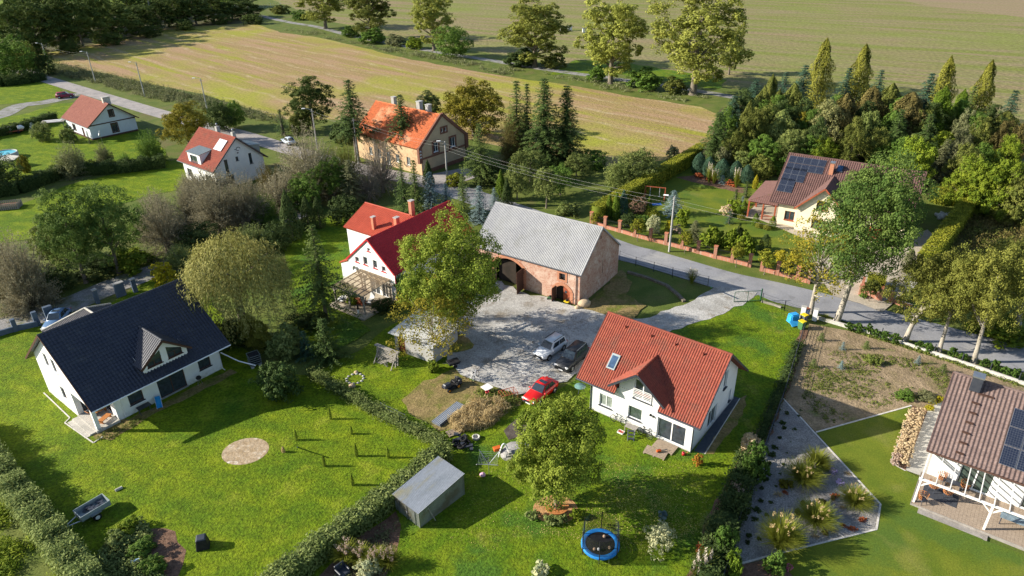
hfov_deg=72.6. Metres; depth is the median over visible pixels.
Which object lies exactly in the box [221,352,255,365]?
rain pipe
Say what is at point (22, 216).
lawn
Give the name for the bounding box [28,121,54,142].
shrub
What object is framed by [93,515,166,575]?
bed growth
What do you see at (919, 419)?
hydrangea
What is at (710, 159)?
clipped shrub
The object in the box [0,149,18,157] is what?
swimming pool
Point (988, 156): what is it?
leafy tree
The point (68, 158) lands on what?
willow bush
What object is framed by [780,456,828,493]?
grass clump
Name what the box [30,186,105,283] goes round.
ash tree
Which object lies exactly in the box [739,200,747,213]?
clipped shrub
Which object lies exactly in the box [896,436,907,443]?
hydrangea
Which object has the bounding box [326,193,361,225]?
shrub
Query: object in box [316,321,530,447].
yard grass
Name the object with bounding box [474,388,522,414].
yard weeds
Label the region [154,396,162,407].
deck chair
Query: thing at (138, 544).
shrub
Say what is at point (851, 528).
bed plant
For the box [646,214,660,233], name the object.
shrub
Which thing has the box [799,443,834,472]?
grass clump
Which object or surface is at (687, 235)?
standard tree
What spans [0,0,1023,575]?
ground
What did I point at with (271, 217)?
bush
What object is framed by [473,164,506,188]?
shrub
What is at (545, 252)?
barn
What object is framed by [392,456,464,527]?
metal shed
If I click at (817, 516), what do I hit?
grass clump
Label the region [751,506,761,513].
bed plant
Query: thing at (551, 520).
lavender
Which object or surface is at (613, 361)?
roof window
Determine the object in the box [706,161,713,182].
pampas clump
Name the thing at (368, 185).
bare tree
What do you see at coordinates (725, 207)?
hydrangea
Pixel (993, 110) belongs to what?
leafy tree
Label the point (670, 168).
hedge
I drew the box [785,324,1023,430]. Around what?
bare plot
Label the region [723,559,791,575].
planting bed
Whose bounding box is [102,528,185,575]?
vegetable bed
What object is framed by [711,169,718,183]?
pampas clump
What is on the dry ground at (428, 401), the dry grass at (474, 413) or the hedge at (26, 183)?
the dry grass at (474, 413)
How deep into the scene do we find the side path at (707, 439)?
62.63 m
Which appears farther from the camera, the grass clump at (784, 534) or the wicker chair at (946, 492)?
the wicker chair at (946, 492)
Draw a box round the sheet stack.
[432,402,462,426]
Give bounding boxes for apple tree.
[505,163,534,198]
[507,148,549,180]
[532,166,560,207]
[547,162,577,195]
[564,152,594,175]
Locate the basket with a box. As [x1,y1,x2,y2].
[493,445,500,451]
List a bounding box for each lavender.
[524,509,540,520]
[543,514,555,525]
[554,513,567,524]
[658,510,667,520]
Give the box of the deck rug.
[922,484,958,507]
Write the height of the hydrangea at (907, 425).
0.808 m
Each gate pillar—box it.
[90,288,100,303]
[112,280,126,297]
[129,277,137,292]
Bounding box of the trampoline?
[581,511,619,563]
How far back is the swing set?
112.72 m
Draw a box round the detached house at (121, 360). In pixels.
[25,278,230,438]
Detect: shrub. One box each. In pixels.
[0,33,37,76]
[0,152,24,183]
[10,40,41,73]
[16,155,31,172]
[28,43,49,55]
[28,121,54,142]
[30,54,56,73]
[38,263,78,294]
[56,39,82,53]
[58,125,78,143]
[70,252,121,282]
[96,33,125,46]
[101,528,128,551]
[108,246,156,276]
[112,513,138,535]
[125,534,157,559]
[136,25,162,37]
[136,552,167,575]
[148,262,180,287]
[163,241,195,273]
[173,19,195,30]
[204,99,236,130]
[210,13,233,24]
[215,318,248,352]
[217,100,246,129]
[230,221,272,253]
[239,14,263,24]
[264,321,300,362]
[269,5,291,13]
[281,310,334,335]
[287,109,311,134]
[290,9,307,20]
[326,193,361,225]
[328,117,352,143]
[340,25,360,37]
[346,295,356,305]
[352,556,382,575]
[356,27,385,43]
[367,297,398,315]
[384,34,405,46]
[393,272,418,306]
[406,36,422,49]
[426,360,438,372]
[431,25,473,59]
[445,172,465,186]
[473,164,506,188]
[503,47,533,67]
[531,559,549,575]
[540,54,567,68]
[555,200,579,216]
[569,508,583,522]
[578,149,609,169]
[585,65,605,81]
[590,212,602,224]
[617,213,638,228]
[625,66,663,92]
[633,214,653,225]
[642,520,676,561]
[644,207,659,218]
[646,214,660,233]
[662,75,688,94]
[664,220,673,232]
[666,145,679,160]
[675,208,689,226]
[691,152,706,174]
[692,453,703,466]
[694,173,702,178]
[699,225,724,247]
[702,156,715,176]
[710,525,739,563]
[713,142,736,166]
[714,158,729,179]
[721,228,739,249]
[725,179,734,186]
[726,547,743,575]
[727,199,741,212]
[728,160,743,180]
[728,492,751,519]
[732,229,757,254]
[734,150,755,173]
[734,205,741,215]
[737,214,745,219]
[738,440,769,484]
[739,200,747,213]
[740,164,753,183]
[741,432,760,454]
[750,154,776,179]
[751,213,759,225]
[755,222,762,227]
[757,234,771,251]
[763,224,771,230]
[768,216,776,228]
[772,156,786,176]
[774,249,785,263]
[778,479,793,490]
[785,252,798,265]
[795,259,811,278]
[819,314,830,320]
[862,354,883,367]
[894,388,914,401]
[900,249,915,271]
[917,389,936,403]
[963,312,1023,349]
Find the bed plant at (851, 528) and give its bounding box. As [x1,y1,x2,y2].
[847,526,858,531]
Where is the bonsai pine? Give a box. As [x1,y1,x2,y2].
[736,223,743,237]
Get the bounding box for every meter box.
[801,305,806,312]
[812,307,818,320]
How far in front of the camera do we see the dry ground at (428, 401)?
67.38 m
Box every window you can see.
[61,387,67,401]
[107,109,114,117]
[110,122,119,132]
[127,390,145,406]
[147,351,163,368]
[165,347,183,359]
[198,356,212,371]
[224,159,229,173]
[226,174,234,185]
[248,153,252,163]
[363,256,367,265]
[373,260,377,269]
[432,139,439,154]
[440,126,444,134]
[443,125,447,132]
[448,134,456,148]
[557,270,566,282]
[598,393,612,410]
[606,353,620,370]
[627,405,641,422]
[723,372,727,390]
[783,211,794,221]
[810,220,825,229]
[836,165,843,172]
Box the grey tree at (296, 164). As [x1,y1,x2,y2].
[275,115,345,208]
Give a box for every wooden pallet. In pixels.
[445,429,461,437]
[643,445,667,460]
[652,438,677,454]
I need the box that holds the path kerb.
[704,398,739,453]
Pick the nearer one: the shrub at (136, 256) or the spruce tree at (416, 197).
the shrub at (136, 256)
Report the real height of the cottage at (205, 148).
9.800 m
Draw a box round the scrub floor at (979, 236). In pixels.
[947,213,1023,270]
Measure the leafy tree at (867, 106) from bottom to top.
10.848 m
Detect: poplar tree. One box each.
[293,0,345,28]
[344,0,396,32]
[406,0,456,50]
[496,0,573,67]
[573,0,649,84]
[645,0,754,95]
[717,28,745,74]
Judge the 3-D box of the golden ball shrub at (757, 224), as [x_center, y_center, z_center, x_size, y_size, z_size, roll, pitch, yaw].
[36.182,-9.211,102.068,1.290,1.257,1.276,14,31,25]
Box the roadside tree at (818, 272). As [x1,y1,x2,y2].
[772,199,860,313]
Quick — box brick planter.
[858,277,884,300]
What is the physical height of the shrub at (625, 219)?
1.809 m
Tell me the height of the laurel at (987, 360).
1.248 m
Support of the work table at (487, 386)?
on the dry ground at (428, 401)
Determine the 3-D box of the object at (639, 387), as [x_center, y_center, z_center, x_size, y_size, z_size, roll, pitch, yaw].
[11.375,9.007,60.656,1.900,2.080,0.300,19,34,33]
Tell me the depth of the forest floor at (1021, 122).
123.65 m
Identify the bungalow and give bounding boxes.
[910,371,1023,550]
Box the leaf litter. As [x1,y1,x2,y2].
[471,317,591,386]
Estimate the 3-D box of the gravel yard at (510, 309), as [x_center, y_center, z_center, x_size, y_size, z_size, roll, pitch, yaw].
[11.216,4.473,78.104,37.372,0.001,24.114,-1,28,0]
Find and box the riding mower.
[441,376,461,392]
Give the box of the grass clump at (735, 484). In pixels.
[725,479,752,497]
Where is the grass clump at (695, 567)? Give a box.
[687,554,710,575]
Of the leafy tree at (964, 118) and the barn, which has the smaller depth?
the barn
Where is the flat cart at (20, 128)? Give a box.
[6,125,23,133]
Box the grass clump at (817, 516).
[792,493,842,536]
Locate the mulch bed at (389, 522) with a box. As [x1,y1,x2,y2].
[319,511,400,575]
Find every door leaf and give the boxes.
[551,285,555,301]
[563,287,569,300]
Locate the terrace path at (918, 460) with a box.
[906,400,942,474]
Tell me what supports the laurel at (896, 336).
on the ground at (654, 298)
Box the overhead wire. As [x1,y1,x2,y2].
[446,150,669,206]
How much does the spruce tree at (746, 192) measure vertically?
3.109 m
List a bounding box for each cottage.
[61,94,138,139]
[177,123,267,185]
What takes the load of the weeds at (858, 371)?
on the bare plot at (896, 376)
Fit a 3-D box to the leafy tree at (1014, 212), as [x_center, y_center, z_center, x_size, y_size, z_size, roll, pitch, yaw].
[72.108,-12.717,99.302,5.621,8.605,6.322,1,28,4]
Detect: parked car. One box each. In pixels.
[41,307,71,331]
[55,91,74,98]
[280,136,295,145]
[522,376,558,405]
[533,331,566,360]
[554,339,589,372]
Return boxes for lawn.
[0,82,61,103]
[0,102,165,181]
[0,160,185,243]
[0,280,430,575]
[283,201,370,357]
[309,295,799,575]
[607,164,821,265]
[784,406,1023,575]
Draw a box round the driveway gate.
[734,288,762,301]
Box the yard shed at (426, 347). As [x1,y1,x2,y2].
[388,309,462,360]
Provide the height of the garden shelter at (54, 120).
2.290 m
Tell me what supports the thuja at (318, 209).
on the white house lawn at (334, 237)
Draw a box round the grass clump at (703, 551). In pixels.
[692,547,718,569]
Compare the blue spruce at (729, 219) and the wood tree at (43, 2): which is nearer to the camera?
the blue spruce at (729, 219)
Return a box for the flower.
[786,563,793,571]
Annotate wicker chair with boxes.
[916,490,929,504]
[927,479,940,493]
[938,471,947,484]
[943,488,954,497]
[961,479,969,491]
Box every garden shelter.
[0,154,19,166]
[42,119,66,128]
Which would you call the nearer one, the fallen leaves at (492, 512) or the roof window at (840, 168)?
the fallen leaves at (492, 512)
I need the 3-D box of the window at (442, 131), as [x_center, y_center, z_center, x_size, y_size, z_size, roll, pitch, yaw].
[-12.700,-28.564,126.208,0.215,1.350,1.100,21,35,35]
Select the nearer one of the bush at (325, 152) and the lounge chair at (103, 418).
the lounge chair at (103, 418)
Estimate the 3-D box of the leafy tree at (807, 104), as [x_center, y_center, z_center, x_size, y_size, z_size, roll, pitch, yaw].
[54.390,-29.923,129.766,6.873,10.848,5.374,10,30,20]
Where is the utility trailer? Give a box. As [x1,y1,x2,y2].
[62,494,110,528]
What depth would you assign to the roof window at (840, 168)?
101.23 m
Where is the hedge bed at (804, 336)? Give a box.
[687,329,807,575]
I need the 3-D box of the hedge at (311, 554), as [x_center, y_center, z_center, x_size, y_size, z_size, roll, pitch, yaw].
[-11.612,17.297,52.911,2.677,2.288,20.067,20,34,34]
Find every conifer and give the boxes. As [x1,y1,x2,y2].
[293,331,316,363]
[300,317,355,370]
[685,220,703,242]
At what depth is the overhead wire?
106.52 m
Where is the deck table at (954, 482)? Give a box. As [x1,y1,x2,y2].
[944,478,960,490]
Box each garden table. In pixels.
[136,402,151,415]
[624,423,637,434]
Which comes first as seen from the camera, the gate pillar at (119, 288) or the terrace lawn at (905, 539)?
the terrace lawn at (905, 539)
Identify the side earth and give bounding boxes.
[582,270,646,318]
[706,395,746,453]
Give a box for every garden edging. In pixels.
[44,393,101,442]
[742,398,881,564]
[815,405,911,433]
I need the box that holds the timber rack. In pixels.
[373,343,399,370]
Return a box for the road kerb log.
[761,300,781,307]
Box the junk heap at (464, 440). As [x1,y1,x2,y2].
[452,432,472,450]
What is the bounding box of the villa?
[746,152,926,241]
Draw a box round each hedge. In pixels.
[0,67,47,86]
[0,110,58,136]
[0,152,166,197]
[0,440,107,575]
[255,437,453,575]
[305,366,451,448]
[589,142,707,221]
[688,445,762,575]
[743,339,805,454]
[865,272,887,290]
[915,188,979,269]
[929,184,965,205]
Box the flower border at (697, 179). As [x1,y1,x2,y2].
[676,175,745,192]
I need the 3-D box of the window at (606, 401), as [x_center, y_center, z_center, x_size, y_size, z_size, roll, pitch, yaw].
[8.597,10.377,63.876,1.470,1.340,0.290,19,34,33]
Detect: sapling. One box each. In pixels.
[294,429,297,440]
[322,454,326,466]
[328,406,331,419]
[350,474,354,485]
[354,443,357,456]
[386,448,389,457]
[809,359,817,369]
[816,333,826,342]
[837,360,844,370]
[861,341,871,349]
[913,355,921,363]
[938,364,947,373]
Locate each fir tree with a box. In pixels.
[713,95,741,144]
[736,79,762,114]
[779,72,790,98]
[796,65,816,109]
[833,68,857,101]
[872,70,886,93]
[917,73,937,110]
[925,139,951,186]
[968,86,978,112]
[1000,90,1020,129]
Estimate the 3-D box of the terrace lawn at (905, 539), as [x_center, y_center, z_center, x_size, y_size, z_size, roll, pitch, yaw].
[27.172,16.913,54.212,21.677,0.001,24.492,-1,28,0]
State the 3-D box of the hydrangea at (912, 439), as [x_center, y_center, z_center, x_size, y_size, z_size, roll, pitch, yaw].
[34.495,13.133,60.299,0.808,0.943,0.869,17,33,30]
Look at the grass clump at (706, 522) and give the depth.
52.14 m
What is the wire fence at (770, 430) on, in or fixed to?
on the ground at (654, 298)
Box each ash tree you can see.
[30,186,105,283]
[73,181,146,273]
[394,199,502,333]
[505,390,608,511]
[802,147,941,321]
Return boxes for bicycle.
[472,368,478,381]
[610,413,626,425]
[637,426,652,439]
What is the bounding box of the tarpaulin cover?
[786,312,799,326]
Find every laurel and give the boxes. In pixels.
[844,321,853,330]
[853,323,863,332]
[864,323,874,332]
[871,328,882,337]
[881,331,890,340]
[890,333,901,343]
[915,340,924,348]
[923,342,934,351]
[948,347,958,357]
[958,352,967,360]
[979,358,990,367]
[989,359,1000,370]
[999,366,1011,374]
[1009,368,1021,378]
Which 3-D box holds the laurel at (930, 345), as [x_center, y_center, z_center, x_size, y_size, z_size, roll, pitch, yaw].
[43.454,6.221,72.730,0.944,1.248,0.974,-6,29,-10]
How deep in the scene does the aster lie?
56.24 m
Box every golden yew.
[236,314,262,345]
[246,320,272,353]
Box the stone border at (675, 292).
[627,270,685,301]
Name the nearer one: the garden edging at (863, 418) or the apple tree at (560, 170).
the garden edging at (863, 418)
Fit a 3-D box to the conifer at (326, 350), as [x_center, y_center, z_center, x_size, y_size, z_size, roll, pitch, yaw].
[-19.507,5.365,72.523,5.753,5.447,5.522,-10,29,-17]
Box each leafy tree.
[281,75,335,128]
[310,155,347,196]
[326,132,366,190]
[415,90,441,112]
[707,105,739,145]
[718,128,749,167]
[727,88,760,129]
[737,109,768,157]
[739,103,788,152]
[746,134,782,169]
[758,94,793,116]
[760,109,800,160]
[766,100,793,142]
[772,129,806,159]
[781,128,809,162]
[789,97,822,130]
[792,110,813,134]
[795,134,822,155]
[797,107,824,154]
[805,116,831,155]
[808,136,839,158]
[821,94,841,129]
[826,116,846,139]
[835,136,869,160]
[837,115,869,161]
[851,109,880,159]
[853,100,881,131]
[860,126,893,163]
[869,134,896,163]
[874,110,910,141]
[881,96,909,121]
[887,134,939,180]
[888,136,911,167]
[906,109,933,140]
[914,102,948,145]
[926,130,954,163]
[930,109,958,152]
[939,153,995,210]
[940,142,985,186]
[943,127,973,172]
[947,98,973,155]
[948,107,978,154]
[958,132,986,151]
[961,109,987,156]
[966,157,1023,221]
[969,115,997,155]
[969,168,1006,216]
[972,141,1002,173]
[974,103,1009,132]
[988,168,1023,227]
[989,110,1022,140]
[989,120,1016,162]
[990,133,1023,182]
[1005,123,1023,166]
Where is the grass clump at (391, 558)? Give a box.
[375,544,403,573]
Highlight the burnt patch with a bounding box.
[504,418,527,439]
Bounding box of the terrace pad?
[745,208,818,243]
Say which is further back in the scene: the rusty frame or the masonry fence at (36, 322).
the masonry fence at (36, 322)
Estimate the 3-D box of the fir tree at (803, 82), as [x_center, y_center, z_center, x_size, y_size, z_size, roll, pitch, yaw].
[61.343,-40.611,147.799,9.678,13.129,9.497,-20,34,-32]
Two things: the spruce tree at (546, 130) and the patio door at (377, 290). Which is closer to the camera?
the patio door at (377, 290)
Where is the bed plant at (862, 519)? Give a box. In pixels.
[857,516,866,522]
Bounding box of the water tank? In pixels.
[246,350,261,368]
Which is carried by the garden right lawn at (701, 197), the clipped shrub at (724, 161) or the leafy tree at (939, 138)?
the clipped shrub at (724, 161)
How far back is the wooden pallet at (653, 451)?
59.79 m
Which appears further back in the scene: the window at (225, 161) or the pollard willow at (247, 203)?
the window at (225, 161)
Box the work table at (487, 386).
[481,383,492,390]
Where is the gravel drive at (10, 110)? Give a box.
[0,93,80,117]
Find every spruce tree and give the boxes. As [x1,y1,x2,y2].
[273,109,290,138]
[285,224,367,326]
[324,79,380,161]
[385,94,413,149]
[393,160,409,212]
[404,160,428,215]
[453,173,472,220]
[496,81,533,164]
[515,78,567,170]
[518,84,537,160]
[541,85,588,170]
[693,112,735,166]
[730,189,739,202]
[739,181,751,198]
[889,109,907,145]
[908,114,938,178]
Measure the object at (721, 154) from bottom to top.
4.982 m
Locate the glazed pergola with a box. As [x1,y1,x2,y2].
[332,269,392,314]
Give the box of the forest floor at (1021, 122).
[715,101,1023,194]
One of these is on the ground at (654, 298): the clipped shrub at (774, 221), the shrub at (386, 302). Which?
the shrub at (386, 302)
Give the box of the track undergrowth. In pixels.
[284,28,708,101]
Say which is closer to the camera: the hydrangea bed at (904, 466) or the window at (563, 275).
the hydrangea bed at (904, 466)
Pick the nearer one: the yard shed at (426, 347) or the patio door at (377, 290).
the yard shed at (426, 347)
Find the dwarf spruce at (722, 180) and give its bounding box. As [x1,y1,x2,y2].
[718,175,724,184]
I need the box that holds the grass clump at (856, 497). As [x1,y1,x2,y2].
[833,482,878,514]
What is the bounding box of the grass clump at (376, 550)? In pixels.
[361,543,385,569]
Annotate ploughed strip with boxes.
[902,0,1023,16]
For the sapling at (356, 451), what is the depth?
59.85 m
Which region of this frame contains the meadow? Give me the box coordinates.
[548,60,725,88]
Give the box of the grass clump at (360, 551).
[343,539,371,565]
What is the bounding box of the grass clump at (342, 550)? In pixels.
[327,536,358,562]
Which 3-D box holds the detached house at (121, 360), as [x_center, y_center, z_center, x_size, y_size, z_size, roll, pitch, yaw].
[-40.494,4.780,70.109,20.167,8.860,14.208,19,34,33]
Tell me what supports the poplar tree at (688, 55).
on the ground at (654, 298)
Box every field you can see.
[41,23,716,165]
[273,0,1023,119]
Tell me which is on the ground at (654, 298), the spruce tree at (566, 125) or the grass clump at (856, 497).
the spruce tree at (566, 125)
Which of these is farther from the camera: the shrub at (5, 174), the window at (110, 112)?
the window at (110, 112)
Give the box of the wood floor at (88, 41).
[0,9,260,55]
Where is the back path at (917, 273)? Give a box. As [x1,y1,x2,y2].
[903,228,937,291]
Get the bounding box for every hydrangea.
[672,224,681,233]
[719,204,733,216]
[890,456,900,466]
[891,452,901,460]
[894,441,904,450]
[894,447,903,453]
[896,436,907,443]
[897,431,908,438]
[900,426,910,433]
[900,455,910,466]
[901,451,912,460]
[902,422,911,430]
[903,417,912,422]
[904,441,915,450]
[904,445,914,454]
[905,413,915,418]
[905,435,916,444]
[907,407,915,416]
[908,430,917,438]
[909,425,919,433]
[911,421,921,430]
[912,416,923,424]
[915,407,925,415]
[915,411,923,418]
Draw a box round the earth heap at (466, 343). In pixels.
[448,334,473,351]
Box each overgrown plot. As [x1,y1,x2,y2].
[949,212,1023,260]
[953,202,1023,273]
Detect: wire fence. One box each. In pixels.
[619,252,708,284]
[724,317,806,574]
[762,293,808,314]
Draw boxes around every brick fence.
[590,211,753,267]
[759,261,810,283]
[888,291,912,307]
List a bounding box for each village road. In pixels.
[30,71,444,188]
[434,183,1023,371]
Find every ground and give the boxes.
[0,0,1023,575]
[402,369,521,430]
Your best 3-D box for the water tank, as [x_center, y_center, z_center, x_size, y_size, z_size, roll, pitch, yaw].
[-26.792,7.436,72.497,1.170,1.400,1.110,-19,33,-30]
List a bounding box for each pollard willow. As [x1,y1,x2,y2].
[130,191,196,263]
[186,174,246,239]
[223,170,270,232]
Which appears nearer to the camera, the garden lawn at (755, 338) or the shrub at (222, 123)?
the garden lawn at (755, 338)
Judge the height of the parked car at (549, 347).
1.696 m
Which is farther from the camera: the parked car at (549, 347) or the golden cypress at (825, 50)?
the golden cypress at (825, 50)
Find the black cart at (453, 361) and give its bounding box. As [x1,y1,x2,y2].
[442,357,460,367]
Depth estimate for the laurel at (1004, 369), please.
68.85 m
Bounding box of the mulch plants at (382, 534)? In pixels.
[333,517,399,575]
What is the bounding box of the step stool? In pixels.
[627,429,634,440]
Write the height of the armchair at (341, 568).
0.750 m
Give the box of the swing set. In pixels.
[644,186,665,198]
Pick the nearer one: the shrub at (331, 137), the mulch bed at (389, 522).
the mulch bed at (389, 522)
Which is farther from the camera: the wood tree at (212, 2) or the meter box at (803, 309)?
the wood tree at (212, 2)
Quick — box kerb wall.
[817,314,1023,385]
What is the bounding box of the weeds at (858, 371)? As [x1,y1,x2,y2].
[802,350,950,422]
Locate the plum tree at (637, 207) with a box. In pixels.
[627,195,647,214]
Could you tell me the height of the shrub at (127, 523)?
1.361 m
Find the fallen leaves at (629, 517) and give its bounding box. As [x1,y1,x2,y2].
[524,482,700,555]
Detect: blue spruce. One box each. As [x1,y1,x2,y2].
[417,172,442,213]
[439,183,453,203]
[467,186,490,226]
[488,188,498,209]
[659,190,683,217]
[723,210,733,224]
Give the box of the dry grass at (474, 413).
[447,392,511,432]
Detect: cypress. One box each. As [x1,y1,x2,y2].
[732,100,756,148]
[755,84,769,107]
[759,74,777,104]
[773,88,783,105]
[803,37,836,108]
[839,44,873,112]
[927,55,957,112]
[929,85,959,160]
[949,88,971,126]
[967,59,996,115]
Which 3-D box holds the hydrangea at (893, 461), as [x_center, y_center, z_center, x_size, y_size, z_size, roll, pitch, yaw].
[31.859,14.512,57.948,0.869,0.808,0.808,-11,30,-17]
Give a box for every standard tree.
[630,218,646,240]
[677,230,693,252]
[730,241,746,266]
[757,248,775,274]
[859,279,881,300]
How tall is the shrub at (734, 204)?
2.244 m
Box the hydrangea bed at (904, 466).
[893,406,927,469]
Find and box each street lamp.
[80,51,95,80]
[133,62,144,95]
[197,78,206,106]
[301,108,318,149]
[351,118,358,164]
[437,140,447,179]
[664,194,674,251]
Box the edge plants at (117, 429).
[97,417,144,439]
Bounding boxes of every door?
[80,401,87,410]
[370,278,380,294]
[382,282,388,297]
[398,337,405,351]
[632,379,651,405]
[657,417,686,447]
[707,405,715,427]
[956,465,995,494]
[1019,496,1023,508]
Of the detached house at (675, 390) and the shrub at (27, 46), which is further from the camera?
the shrub at (27, 46)
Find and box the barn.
[473,202,620,304]
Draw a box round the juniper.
[617,190,628,218]
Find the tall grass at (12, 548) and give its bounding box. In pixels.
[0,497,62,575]
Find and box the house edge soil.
[93,369,236,439]
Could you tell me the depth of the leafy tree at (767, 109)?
125.88 m
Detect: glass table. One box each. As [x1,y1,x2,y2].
[574,383,585,393]
[998,511,1023,525]
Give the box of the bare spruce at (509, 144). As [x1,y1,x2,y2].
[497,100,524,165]
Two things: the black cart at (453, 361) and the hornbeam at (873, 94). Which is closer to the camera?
the black cart at (453, 361)
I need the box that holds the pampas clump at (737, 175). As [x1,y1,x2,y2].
[732,168,742,187]
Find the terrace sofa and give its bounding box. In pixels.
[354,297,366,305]
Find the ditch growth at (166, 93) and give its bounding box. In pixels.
[50,60,279,123]
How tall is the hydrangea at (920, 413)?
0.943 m
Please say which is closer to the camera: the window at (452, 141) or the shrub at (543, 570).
the shrub at (543, 570)
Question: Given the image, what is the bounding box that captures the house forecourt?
[433,168,473,183]
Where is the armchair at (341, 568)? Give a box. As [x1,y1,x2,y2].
[334,560,350,575]
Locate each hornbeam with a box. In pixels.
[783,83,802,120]
[825,93,858,147]
[853,86,889,125]
[880,82,901,118]
[886,92,927,139]
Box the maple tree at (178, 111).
[155,100,213,144]
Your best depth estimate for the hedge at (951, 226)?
94.96 m
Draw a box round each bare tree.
[351,161,384,202]
[356,137,406,197]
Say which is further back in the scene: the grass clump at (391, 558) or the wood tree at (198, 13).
the wood tree at (198, 13)
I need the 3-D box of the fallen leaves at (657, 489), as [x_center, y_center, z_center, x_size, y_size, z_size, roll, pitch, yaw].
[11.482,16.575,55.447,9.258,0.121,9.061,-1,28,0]
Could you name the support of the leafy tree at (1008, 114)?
on the forest floor at (1021, 122)
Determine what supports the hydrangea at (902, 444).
on the hydrangea bed at (904, 466)
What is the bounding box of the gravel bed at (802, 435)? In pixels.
[735,401,878,561]
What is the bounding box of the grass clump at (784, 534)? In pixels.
[754,508,810,559]
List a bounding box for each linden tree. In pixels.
[882,252,974,342]
[920,242,992,352]
[949,237,1023,363]
[974,237,1023,335]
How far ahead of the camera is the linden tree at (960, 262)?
68.62 m
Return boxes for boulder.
[578,298,590,307]
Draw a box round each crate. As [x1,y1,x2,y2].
[0,199,22,210]
[617,429,624,434]
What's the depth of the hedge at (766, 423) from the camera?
66.48 m
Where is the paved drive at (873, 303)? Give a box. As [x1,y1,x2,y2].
[816,229,931,311]
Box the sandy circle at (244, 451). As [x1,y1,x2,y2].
[222,438,268,464]
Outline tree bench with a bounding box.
[544,503,568,514]
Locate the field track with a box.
[261,15,739,98]
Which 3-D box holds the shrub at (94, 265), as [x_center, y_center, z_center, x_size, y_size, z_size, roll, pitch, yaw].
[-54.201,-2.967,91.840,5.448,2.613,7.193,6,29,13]
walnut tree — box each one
[386,274,477,361]
[436,77,506,135]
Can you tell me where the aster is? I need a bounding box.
[835,478,844,485]
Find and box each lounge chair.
[84,407,105,413]
[92,413,111,423]
[366,292,374,304]
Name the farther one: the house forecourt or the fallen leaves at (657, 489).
the house forecourt
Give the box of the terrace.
[330,287,394,320]
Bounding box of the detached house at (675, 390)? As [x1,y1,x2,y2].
[575,311,748,452]
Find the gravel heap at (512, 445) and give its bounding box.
[500,441,528,461]
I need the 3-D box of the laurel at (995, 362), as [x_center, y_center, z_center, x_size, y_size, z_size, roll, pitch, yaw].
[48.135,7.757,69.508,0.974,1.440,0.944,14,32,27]
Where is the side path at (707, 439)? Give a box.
[694,396,738,453]
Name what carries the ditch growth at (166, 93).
on the ground at (654, 298)
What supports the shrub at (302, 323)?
on the white house lawn at (334, 237)
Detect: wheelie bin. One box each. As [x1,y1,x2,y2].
[797,319,806,329]
[800,313,808,320]
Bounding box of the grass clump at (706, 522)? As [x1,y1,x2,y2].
[699,511,715,532]
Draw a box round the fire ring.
[345,373,364,383]
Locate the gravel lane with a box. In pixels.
[0,210,305,329]
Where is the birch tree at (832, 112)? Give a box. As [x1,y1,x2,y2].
[807,98,844,143]
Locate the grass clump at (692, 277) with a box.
[684,268,698,283]
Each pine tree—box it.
[336,160,368,206]
[459,123,504,187]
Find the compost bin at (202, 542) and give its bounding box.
[195,533,209,551]
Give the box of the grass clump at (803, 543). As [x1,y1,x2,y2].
[796,531,808,546]
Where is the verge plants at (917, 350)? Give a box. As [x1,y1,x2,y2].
[846,329,1021,385]
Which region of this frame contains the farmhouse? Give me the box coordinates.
[339,199,473,300]
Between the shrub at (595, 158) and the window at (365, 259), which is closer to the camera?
the window at (365, 259)
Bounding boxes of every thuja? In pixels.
[278,189,304,241]
[299,196,316,232]
[312,196,326,228]
[421,160,434,186]
[495,169,506,201]
[500,177,514,204]
[604,194,612,219]
[611,193,620,220]
[644,196,652,212]
[752,175,758,188]
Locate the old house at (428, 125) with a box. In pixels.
[357,96,468,174]
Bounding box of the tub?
[472,434,479,440]
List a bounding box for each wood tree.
[0,0,38,34]
[0,3,39,56]
[8,0,60,53]
[27,0,71,19]
[33,0,83,49]
[46,0,100,46]
[78,0,123,43]
[100,0,140,38]
[109,0,142,19]
[120,4,164,34]
[137,0,178,26]
[158,0,193,26]
[173,0,212,24]
[195,0,234,21]
[212,0,234,8]
[215,0,246,18]
[235,0,263,16]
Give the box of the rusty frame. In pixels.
[498,387,517,397]
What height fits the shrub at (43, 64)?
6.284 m
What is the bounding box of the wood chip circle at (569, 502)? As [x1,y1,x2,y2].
[533,495,577,523]
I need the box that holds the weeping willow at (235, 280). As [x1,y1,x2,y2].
[176,226,299,348]
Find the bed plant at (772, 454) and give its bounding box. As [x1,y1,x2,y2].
[768,451,775,457]
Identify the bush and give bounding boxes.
[0,226,65,322]
[0,237,31,277]
[0,243,19,300]
[25,213,82,263]
[51,140,91,180]
[93,141,113,161]
[118,152,129,159]
[126,201,172,242]
[133,185,175,216]
[134,129,169,162]
[168,175,213,225]
[169,220,226,256]
[175,168,209,203]
[183,165,240,210]
[248,359,303,403]
[249,189,281,233]
[252,167,301,217]
[253,161,282,197]
[260,220,294,250]
[287,170,323,212]
[309,148,334,179]
[603,161,629,191]
[611,147,660,183]
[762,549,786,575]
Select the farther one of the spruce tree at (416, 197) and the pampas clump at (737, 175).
the pampas clump at (737, 175)
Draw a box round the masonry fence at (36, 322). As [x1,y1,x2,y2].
[0,304,51,335]
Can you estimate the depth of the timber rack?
72.15 m
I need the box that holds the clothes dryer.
[476,450,499,467]
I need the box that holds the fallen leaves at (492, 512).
[450,473,534,551]
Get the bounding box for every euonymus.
[923,404,934,410]
[936,395,943,402]
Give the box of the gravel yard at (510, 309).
[447,281,756,394]
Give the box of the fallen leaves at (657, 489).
[603,462,709,536]

